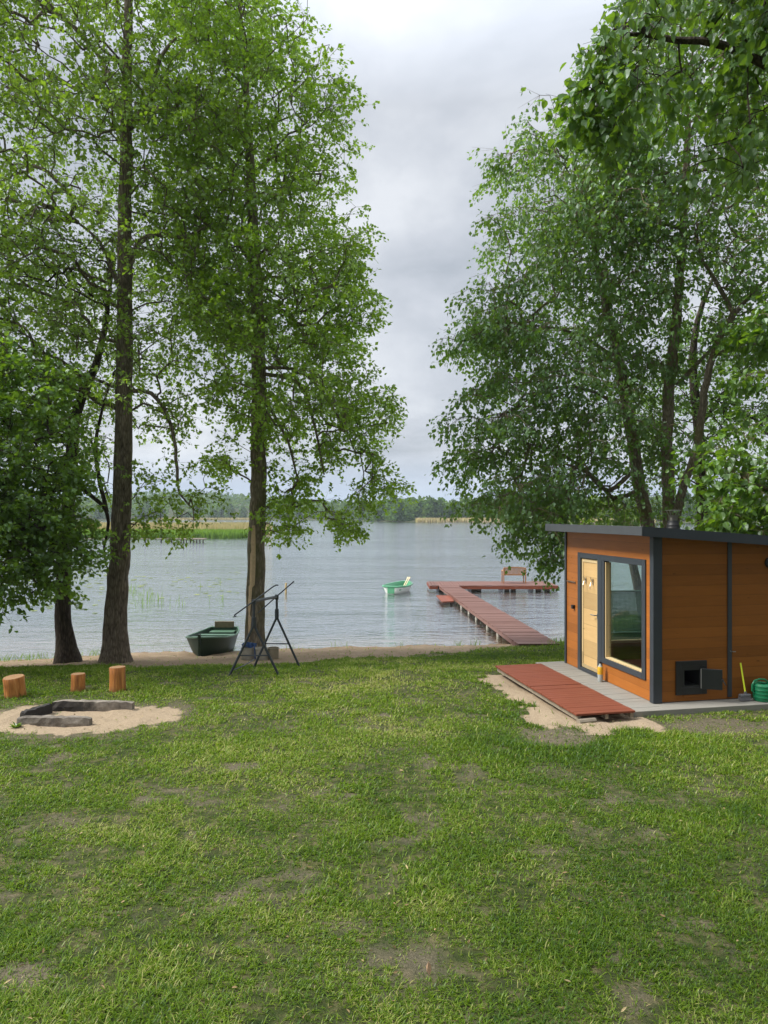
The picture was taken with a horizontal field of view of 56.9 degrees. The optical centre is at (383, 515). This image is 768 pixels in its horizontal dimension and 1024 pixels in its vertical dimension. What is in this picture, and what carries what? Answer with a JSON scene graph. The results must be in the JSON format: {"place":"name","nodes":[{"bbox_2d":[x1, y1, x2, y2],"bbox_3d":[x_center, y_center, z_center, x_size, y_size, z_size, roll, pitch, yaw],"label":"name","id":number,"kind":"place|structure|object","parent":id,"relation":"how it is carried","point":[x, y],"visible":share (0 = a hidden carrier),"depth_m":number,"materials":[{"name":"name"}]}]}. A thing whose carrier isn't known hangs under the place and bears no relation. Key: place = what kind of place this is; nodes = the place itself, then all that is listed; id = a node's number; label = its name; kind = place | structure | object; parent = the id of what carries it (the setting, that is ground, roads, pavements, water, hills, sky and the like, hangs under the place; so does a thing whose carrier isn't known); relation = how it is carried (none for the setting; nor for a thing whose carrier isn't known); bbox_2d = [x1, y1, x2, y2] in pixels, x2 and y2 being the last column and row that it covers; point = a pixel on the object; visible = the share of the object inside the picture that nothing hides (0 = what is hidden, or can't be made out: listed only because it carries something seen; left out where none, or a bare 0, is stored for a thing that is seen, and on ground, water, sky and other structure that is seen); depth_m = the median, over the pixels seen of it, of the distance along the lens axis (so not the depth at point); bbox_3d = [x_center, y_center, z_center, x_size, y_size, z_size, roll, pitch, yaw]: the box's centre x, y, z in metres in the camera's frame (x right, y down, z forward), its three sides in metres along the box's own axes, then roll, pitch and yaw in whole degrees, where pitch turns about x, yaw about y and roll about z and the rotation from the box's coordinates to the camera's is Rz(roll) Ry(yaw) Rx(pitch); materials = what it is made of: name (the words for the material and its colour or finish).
{"place":"outdoors","nodes":[
{"label":"outdoors","id":0,"kind":"place"},
{"bbox_2d":[295,508,303,518],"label":"shore tree","id":1,"kind":"object","parent":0,"point":[297,514],"visible":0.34,"depth_m":569.53,"materials":[{"name":"green plant"}]},
{"bbox_2d":[0,520,762,660],"bbox_3d":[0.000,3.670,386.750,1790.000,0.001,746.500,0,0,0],"label":"lake water","id":2,"kind":"structure","parent":0,"point":[331,595],"depth_m":33.25,"materials":[{"name":"grey liquid"}]},
{"bbox_2d":[23,565,230,610],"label":"lily pads","id":3,"kind":"object","parent":2,"relation":"on","point":[144,584],"visible":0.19,"depth_m":38.27,"materials":[{"name":"green plant"}]},
{"bbox_2d":[84,538,206,542],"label":"old jetty","id":4,"kind":"object","parent":2,"relation":"in","point":[199,539],"visible":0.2,"depth_m":94.99,"materials":[{"name":"grey wood"}]},
{"bbox_2d":[57,528,247,537],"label":"green reed bed","id":5,"kind":"object","parent":2,"relation":"in","point":[220,533],"visible":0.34,"depth_m":113.80,"materials":[{"name":"green plant"}]},
{"bbox_2d":[129,579,223,606],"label":"sparse water reeds","id":6,"kind":"object","parent":2,"relation":"in","point":[161,595],"visible":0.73,"depth_m":30.71,"materials":[{"name":"green plant"}]},
{"bbox_2d":[382,581,412,593],"bbox_3d":[0.700,3.522,34.144,1.280,0.535,2.526,0,0,18],"label":"dinghy","id":7,"kind":"object","parent":2,"relation":"on","point":[397,587],"visible":0.9,"depth_m":33.23,"materials":[{"name":"green plastic"}]},
{"bbox_2d":[427,575,558,645],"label":"pier","id":8,"kind":"structure","parent":2,"relation":"in","point":[513,631],"depth_m":26.78,"materials":[{"name":"wood"}]},
{"bbox_2d":[501,567,525,582],"bbox_3d":[6.450,2.958,35.284,1.150,0.817,0.585,0,0,0],"label":"bench","id":9,"kind":"object","parent":8,"relation":"on","point":[513,572],"visible":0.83,"depth_m":35.00,"materials":[{"name":"brown wood"}]},
{"bbox_2d":[0,500,767,1023],"bbox_3d":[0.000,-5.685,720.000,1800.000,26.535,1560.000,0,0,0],"label":"ground","id":10,"kind":"structure","parent":0,"point":[170,712],"depth_m":5.37,"materials":[{"name":"green plant"}]},
{"bbox_2d":[3,674,26,697],"bbox_3d":[-5.419,2.533,10.407,0.304,0.333,0.307,-6,5,-29],"label":"log stool","id":11,"kind":"object","parent":10,"relation":"on","point":[14,685],"visible":0.95,"depth_m":10.30,"materials":[{"name":"brown wood"}]},
{"bbox_2d":[9,722,23,727],"bbox_3d":[-4.556,2.591,8.774,0.173,0.087,0.189,0,0,-45],"label":"weed","id":12,"kind":"object","parent":10,"relation":"on","point":[16,725],"visible":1,"depth_m":8.76,"materials":[{"name":"green plant"}]},
{"bbox_2d":[0,331,121,633],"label":"maple tree","id":13,"kind":"object","parent":10,"relation":"on","point":[23,535],"visible":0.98,"depth_m":12.82,"materials":[{"name":"green plant"}]},
{"bbox_2d":[16,699,134,726],"bbox_3d":[-4.051,2.588,9.277,1.306,0.152,0.871,0,0,0],"label":"fire pit","id":14,"kind":"object","parent":10,"relation":"on","point":[38,716],"visible":0.96,"depth_m":9.43,"materials":[{"name":"grey stone"}]},
{"bbox_2d":[70,672,85,691],"bbox_3d":[-4.661,2.562,10.804,0.214,0.298,0.216,-1,-3,34],"label":"log stool","id":15,"kind":"object","parent":10,"relation":"on","point":[78,681],"visible":0.92,"depth_m":10.72,"materials":[{"name":"brown wood"}]},
{"bbox_2d":[0,185,183,663],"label":"alder tree","id":16,"kind":"object","parent":10,"relation":"on","point":[66,649],"visible":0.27,"depth_m":15.66,"materials":[{"name":"green plant"}]},
{"bbox_2d":[92,503,105,518],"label":"shore tree","id":17,"kind":"object","parent":10,"relation":"on","point":[95,516],"visible":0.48,"depth_m":527.91,"materials":[{"name":"green plant"}]},
{"bbox_2d":[109,665,125,691],"bbox_3d":[-4.044,2.502,10.770,0.248,0.398,0.250,0,-2,-41],"label":"log stool","id":18,"kind":"object","parent":10,"relation":"on","point":[117,678],"visible":0.92,"depth_m":10.68,"materials":[{"name":"brown wood"}]},
{"bbox_2d":[0,0,243,663],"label":"oak tree","id":19,"kind":"object","parent":10,"relation":"on","point":[115,647],"visible":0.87,"depth_m":14.86,"materials":[{"name":"plant"}]},
{"bbox_2d":[134,505,144,518],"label":"shore tree","id":20,"kind":"object","parent":10,"relation":"on","point":[138,516],"visible":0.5,"depth_m":556.19,"materials":[{"name":"green plant"}]},
{"bbox_2d":[140,500,155,518],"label":"shore tree","id":21,"kind":"object","parent":10,"relation":"on","point":[146,507],"visible":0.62,"depth_m":557.64,"materials":[{"name":"green plant"}]},
{"bbox_2d":[155,505,168,517],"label":"shore tree","id":22,"kind":"object","parent":10,"relation":"on","point":[163,511],"visible":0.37,"depth_m":565.53,"materials":[{"name":"green plant"}]},
{"bbox_2d":[75,521,271,533],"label":"dry reed bed","id":23,"kind":"object","parent":10,"relation":"on","point":[229,525],"visible":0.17,"depth_m":128.64,"materials":[{"name":"beige plant"}]},
{"bbox_2d":[175,505,184,517],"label":"shore tree","id":24,"kind":"object","parent":10,"relation":"on","point":[180,512],"visible":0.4,"depth_m":571.86,"materials":[{"name":"green plant"}]},
{"bbox_2d":[184,510,191,517],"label":"shore tree","id":25,"kind":"object","parent":10,"relation":"on","point":[188,515],"visible":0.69,"depth_m":573.28,"materials":[{"name":"green plant"}]},
{"bbox_2d":[189,503,204,517],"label":"shore tree","id":26,"kind":"object","parent":10,"relation":"on","point":[191,511],"visible":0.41,"depth_m":571.27,"materials":[{"name":"green plant"}]},
{"bbox_2d":[161,517,248,519],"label":"reed strip","id":27,"kind":"object","parent":10,"relation":"on","point":[236,518],"visible":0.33,"depth_m":535.50,"materials":[{"name":"plant"}]},
{"bbox_2d":[185,621,239,655],"bbox_3d":[-4.501,3.301,18.645,1.205,0.800,2.790,0,0,0],"label":"rowing boat","id":28,"kind":"object","parent":10,"relation":"on","point":[219,637],"visible":0.91,"depth_m":18.11,"materials":[{"name":"green paint"}]},
{"bbox_2d":[208,508,217,517],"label":"shore tree","id":29,"kind":"object","parent":10,"relation":"on","point":[214,510],"visible":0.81,"depth_m":575.79,"materials":[{"name":"green plant"}]},
{"bbox_2d":[218,508,224,517],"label":"shore tree","id":30,"kind":"object","parent":10,"relation":"on","point":[221,511],"visible":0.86,"depth_m":574.27,"materials":[{"name":"green plant"}]},
{"bbox_2d":[223,502,238,517],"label":"shore tree","id":31,"kind":"object","parent":10,"relation":"on","point":[231,506],"visible":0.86,"depth_m":566.93,"materials":[{"name":"green plant"}]},
{"bbox_2d":[238,506,247,517],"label":"shore tree","id":32,"kind":"object","parent":10,"relation":"on","point":[242,512],"visible":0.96,"depth_m":572.78,"materials":[{"name":"green plant"}]},
{"bbox_2d":[241,646,254,660],"bbox_3d":[-2.981,3.033,15.550,0.307,0.270,0.304,0,0,0],"label":"pot","id":33,"kind":"object","parent":10,"relation":"on","point":[247,651],"visible":0.69,"depth_m":15.43,"materials":[{"name":"concrete"}]},
{"bbox_2d":[242,642,256,658],"bbox_3d":[-2.913,2.951,15.527,0.370,0.341,0.247,0,0,24],"label":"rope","id":34,"kind":"object","parent":33,"relation":"on","point":[249,645],"visible":0.88,"depth_m":15.45,"materials":[{"name":"blue fabric"}]},
{"bbox_2d":[100,0,418,650],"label":"oak tree","id":35,"kind":"object","parent":10,"relation":"on","point":[236,331],"visible":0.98,"depth_m":15.29,"materials":[{"name":"green plant"}]},
{"bbox_2d":[255,647,267,659],"bbox_3d":[-2.657,3.021,15.430,0.286,0.270,0.283,0,0,0],"label":"pot","id":36,"kind":"object","parent":10,"relation":"on","point":[257,649],"visible":0.62,"depth_m":15.32,"materials":[{"name":"concrete"}]},
{"bbox_2d":[228,581,299,675],"bbox_3d":[-2.103,2.026,12.538,0.911,1.720,1.683,0,0,7],"label":"trestle frame","id":37,"kind":"object","parent":10,"relation":"on","point":[275,597],"visible":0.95,"depth_m":12.11,"materials":[{"name":"paint"}]},
{"bbox_2d":[268,646,278,659],"bbox_3d":[-2.432,3.035,15.550,0.265,0.270,0.262,0,0,0],"label":"pot","id":38,"kind":"object","parent":10,"relation":"on","point":[273,651],"visible":0.89,"depth_m":15.45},
{"bbox_2d":[0,637,563,661],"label":"shore weeds","id":39,"kind":"object","parent":10,"relation":"on","point":[556,642],"visible":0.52,"depth_m":18.14,"materials":[{"name":"green plant"}]},
{"bbox_2d":[326,505,335,517],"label":"shore tree","id":40,"kind":"object","parent":10,"relation":"on","point":[332,513],"visible":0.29,"depth_m":569.01,"materials":[{"name":"green plant"}]},
{"bbox_2d":[341,503,349,517],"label":"shore tree","id":41,"kind":"object","parent":10,"relation":"on","point":[344,504],"visible":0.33,"depth_m":559.43,"materials":[{"name":"green plant"}]},
{"bbox_2d":[347,504,356,518],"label":"shore tree","id":42,"kind":"object","parent":10,"relation":"on","point":[354,508],"visible":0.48,"depth_m":519.86,"materials":[{"name":"green plant"}]},
{"bbox_2d":[353,502,365,520],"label":"shore tree","id":43,"kind":"object","parent":10,"relation":"on","point":[363,511],"visible":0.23,"depth_m":474.82,"materials":[{"name":"green plant"}]},
{"bbox_2d":[363,511,374,520],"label":"shore tree","id":44,"kind":"object","parent":10,"relation":"on","point":[366,513],"visible":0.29,"depth_m":441.25,"materials":[{"name":"green plant"}]},
{"bbox_2d":[370,509,385,520],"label":"shore tree","id":45,"kind":"object","parent":10,"relation":"on","point":[373,518],"visible":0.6,"depth_m":418.20,"materials":[{"name":"green plant"}]},
{"bbox_2d":[371,500,385,520],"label":"shore tree","id":46,"kind":"object","parent":10,"relation":"on","point":[380,510],"visible":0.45,"depth_m":418.46,"materials":[{"name":"green plant"}]},
{"bbox_2d":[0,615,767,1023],"bbox_3d":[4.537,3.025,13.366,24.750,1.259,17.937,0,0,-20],"label":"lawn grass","id":47,"kind":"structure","parent":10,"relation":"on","point":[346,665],"depth_m":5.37,"materials":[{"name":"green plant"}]},
{"bbox_2d":[0,655,767,1020],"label":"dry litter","id":48,"kind":"object","parent":10,"relation":"on","point":[358,863],"visible":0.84,"depth_m":4.97,"materials":[{"name":"brown plant"}]},
{"bbox_2d":[386,503,398,521],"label":"shore tree","id":49,"kind":"object","parent":10,"relation":"on","point":[389,516],"visible":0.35,"depth_m":391.99,"materials":[{"name":"green plant"}]},
{"bbox_2d":[382,494,403,519],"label":"shore tree","id":50,"kind":"object","parent":10,"relation":"on","point":[387,507],"visible":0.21,"depth_m":404.45,"materials":[{"name":"green plant"}]},
{"bbox_2d":[390,501,411,521],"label":"shore tree","id":51,"kind":"object","parent":10,"relation":"on","point":[398,510],"visible":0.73,"depth_m":385.46,"materials":[{"name":"green plant"}]},
{"bbox_2d":[48,489,760,517],"bbox_3d":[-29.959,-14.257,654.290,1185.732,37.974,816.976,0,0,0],"label":"distant woods","id":52,"kind":"object","parent":10,"relation":"on","point":[236,500],"visible":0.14,"depth_m":650.49,"materials":[{"name":"green plant"}]},
{"bbox_2d":[398,505,413,521],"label":"shore tree","id":53,"kind":"object","parent":10,"relation":"on","point":[406,512],"visible":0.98,"depth_m":383.79,"materials":[{"name":"green plant"}]},
{"bbox_2d":[410,505,425,519],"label":"shore tree","id":54,"kind":"object","parent":10,"relation":"on","point":[415,510],"visible":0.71,"depth_m":402.09,"materials":[{"name":"green plant"}]},
{"bbox_2d":[413,500,429,515],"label":"shore tree","id":55,"kind":"object","parent":10,"relation":"on","point":[421,503],"visible":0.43,"depth_m":405.34,"materials":[{"name":"green plant"}]},
{"bbox_2d":[426,961,430,974],"bbox_3d":[0.240,2.426,3.795,0.032,0.065,0.020,0,-40,-20],"label":"dry leaf","id":56,"kind":"object","parent":10,"relation":"on","point":[428,966],"visible":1,"depth_m":3.80,"materials":[{"name":"brown plant"}]},
{"bbox_2d":[418,495,443,517],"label":"shore tree","id":57,"kind":"object","parent":10,"relation":"on","point":[427,506],"visible":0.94,"depth_m":399.06,"materials":[{"name":"green plant"}]},
{"bbox_2d":[430,497,449,517],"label":"shore tree","id":58,"kind":"object","parent":10,"relation":"on","point":[440,504],"visible":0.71,"depth_m":401.24,"materials":[{"name":"green plant"}]},
{"bbox_2d":[446,504,457,517],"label":"shore tree","id":59,"kind":"object","parent":10,"relation":"on","point":[450,513],"visible":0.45,"depth_m":406.94,"materials":[{"name":"green plant"}]},
{"bbox_2d":[459,502,474,517],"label":"shore tree","id":60,"kind":"object","parent":10,"relation":"on","point":[464,515],"visible":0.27,"depth_m":403.18,"materials":[{"name":"green plant"}]},
{"bbox_2d":[415,517,655,522],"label":"reed strip","id":61,"kind":"object","parent":10,"relation":"on","point":[447,519],"visible":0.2,"depth_m":369.57,"materials":[{"name":"plant"}]},
{"bbox_2d":[495,664,634,723],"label":"wooden platform","id":62,"kind":"structure","parent":10,"relation":"on","point":[574,699],"depth_m":10.05,"materials":[{"name":"red wood"}]},
{"bbox_2d":[424,75,712,594],"bbox_3d":[4.028,-3.057,15.700,6.289,12.954,7.087,0,0,0],"label":"elm tree","id":63,"kind":"object","parent":10,"relation":"on","point":[498,334],"visible":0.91,"depth_m":15.15,"materials":[{"name":"green plant"}]},
{"bbox_2d":[542,488,684,628],"bbox_3d":[6.186,1.409,19.303,3.773,4.450,4.610,0,0,0],"label":"alder tree","id":64,"kind":"object","parent":10,"relation":"on","point":[635,577],"visible":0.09,"depth_m":19.40,"materials":[{"name":"green plant"}]},
{"bbox_2d":[611,590,640,639],"bbox_3d":[6.748,2.333,15.013,4.657,1.700,0.094,0,0,-8],"label":"screen fence","id":65,"kind":"object","parent":10,"relation":"on","point":[635,631],"visible":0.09,"depth_m":14.75,"materials":[{"name":"green"}]},
{"bbox_2d":[635,492,656,519],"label":"shore tree","id":66,"kind":"object","parent":10,"relation":"on","point":[653,511],"visible":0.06,"depth_m":363.44,"materials":[{"name":"green plant"}]},
{"bbox_2d":[536,0,767,220],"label":"lime tree","id":67,"kind":"object","parent":10,"relation":"on","point":[744,46],"visible":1,"depth_m":6.57,"materials":[{"name":"green plant"}]},
{"bbox_2d":[536,661,767,716],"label":"pad","id":68,"kind":"object","parent":10,"relation":"on","point":[641,706],"visible":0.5,"depth_m":9.75,"materials":[{"name":"grey concrete"}]},
{"bbox_2d":[597,662,602,681],"bbox_3d":[3.341,2.417,10.956,0.087,0.307,0.087,0,0,0],"label":"plastic bottle","id":69,"kind":"object","parent":68,"relation":"on","point":[600,672],"visible":1,"depth_m":10.92,"materials":[{"name":"white plastic"}]},
{"bbox_2d":[545,510,767,703],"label":"sauna hut","id":70,"kind":"object","parent":68,"relation":"on","point":[704,614],"visible":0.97,"depth_m":9.92,"materials":[{"name":"brown wood"}]},
{"bbox_2d":[582,558,596,672],"bbox_3d":[3.325,1.611,11.495,0.121,1.793,0.561,0,0,-11],"label":"door","id":71,"kind":"structure","parent":70,"relation":"in","point":[589,566],"depth_m":11.53,"materials":[{"name":"brown wood"}]},
{"bbox_2d":[601,555,645,679],"bbox_3d":[3.573,1.460,10.494,0.120,1.680,1.237,0,0,-11],"label":"window","id":72,"kind":"structure","parent":70,"relation":"in","point":[606,560],"depth_m":10.82,"materials":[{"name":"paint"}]},
{"bbox_2d":[611,639,640,642],"bbox_3d":[4.441,1.405,12.544,1.728,1.668,0.110,0,0,-11],"label":"window","id":73,"kind":"structure","parent":70,"relation":"in","point":[625,640],"depth_m":12.46,"materials":[{"name":"brown wood"}]},
{"bbox_2d":[738,663,750,700],"bbox_3d":[4.989,2.314,9.857,0.160,0.504,0.136,0,0,-11],"label":"broom","id":74,"kind":"object","parent":68,"relation":"on","point":[745,696],"visible":1,"depth_m":9.81,"materials":[{"name":"grey plastic"}]},
{"bbox_2d":[751,678,767,701],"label":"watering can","id":75,"kind":"object","parent":68,"relation":"on","point":[759,689],"visible":1,"depth_m":9.78,"materials":[{"name":"green plastic"}]},
{"bbox_2d":[544,0,767,527],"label":"elm tree","id":76,"kind":"object","parent":10,"relation":"on","point":[734,292],"visible":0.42,"depth_m":14.81,"materials":[{"name":"green plant"}]},
{"bbox_2d":[681,491,695,520],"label":"shore tree","id":77,"kind":"object","parent":10,"relation":"on","point":[687,505],"visible":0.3,"depth_m":355.80,"materials":[{"name":"green plant"}]},
{"bbox_2d":[617,263,767,526],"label":"elm tree","id":78,"kind":"object","parent":10,"relation":"on","point":[693,397],"visible":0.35,"depth_m":18.29,"materials":[{"name":"green plant"}]},
{"bbox_2d":[665,292,767,535],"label":"lime tree","id":79,"kind":"object","parent":10,"relation":"on","point":[745,486],"visible":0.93,"depth_m":12.58,"materials":[{"name":"green plant"}]},
{"bbox_2d":[0,0,767,502],"label":"sky","id":80,"kind":"structure","parent":0,"point":[447,77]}
]}

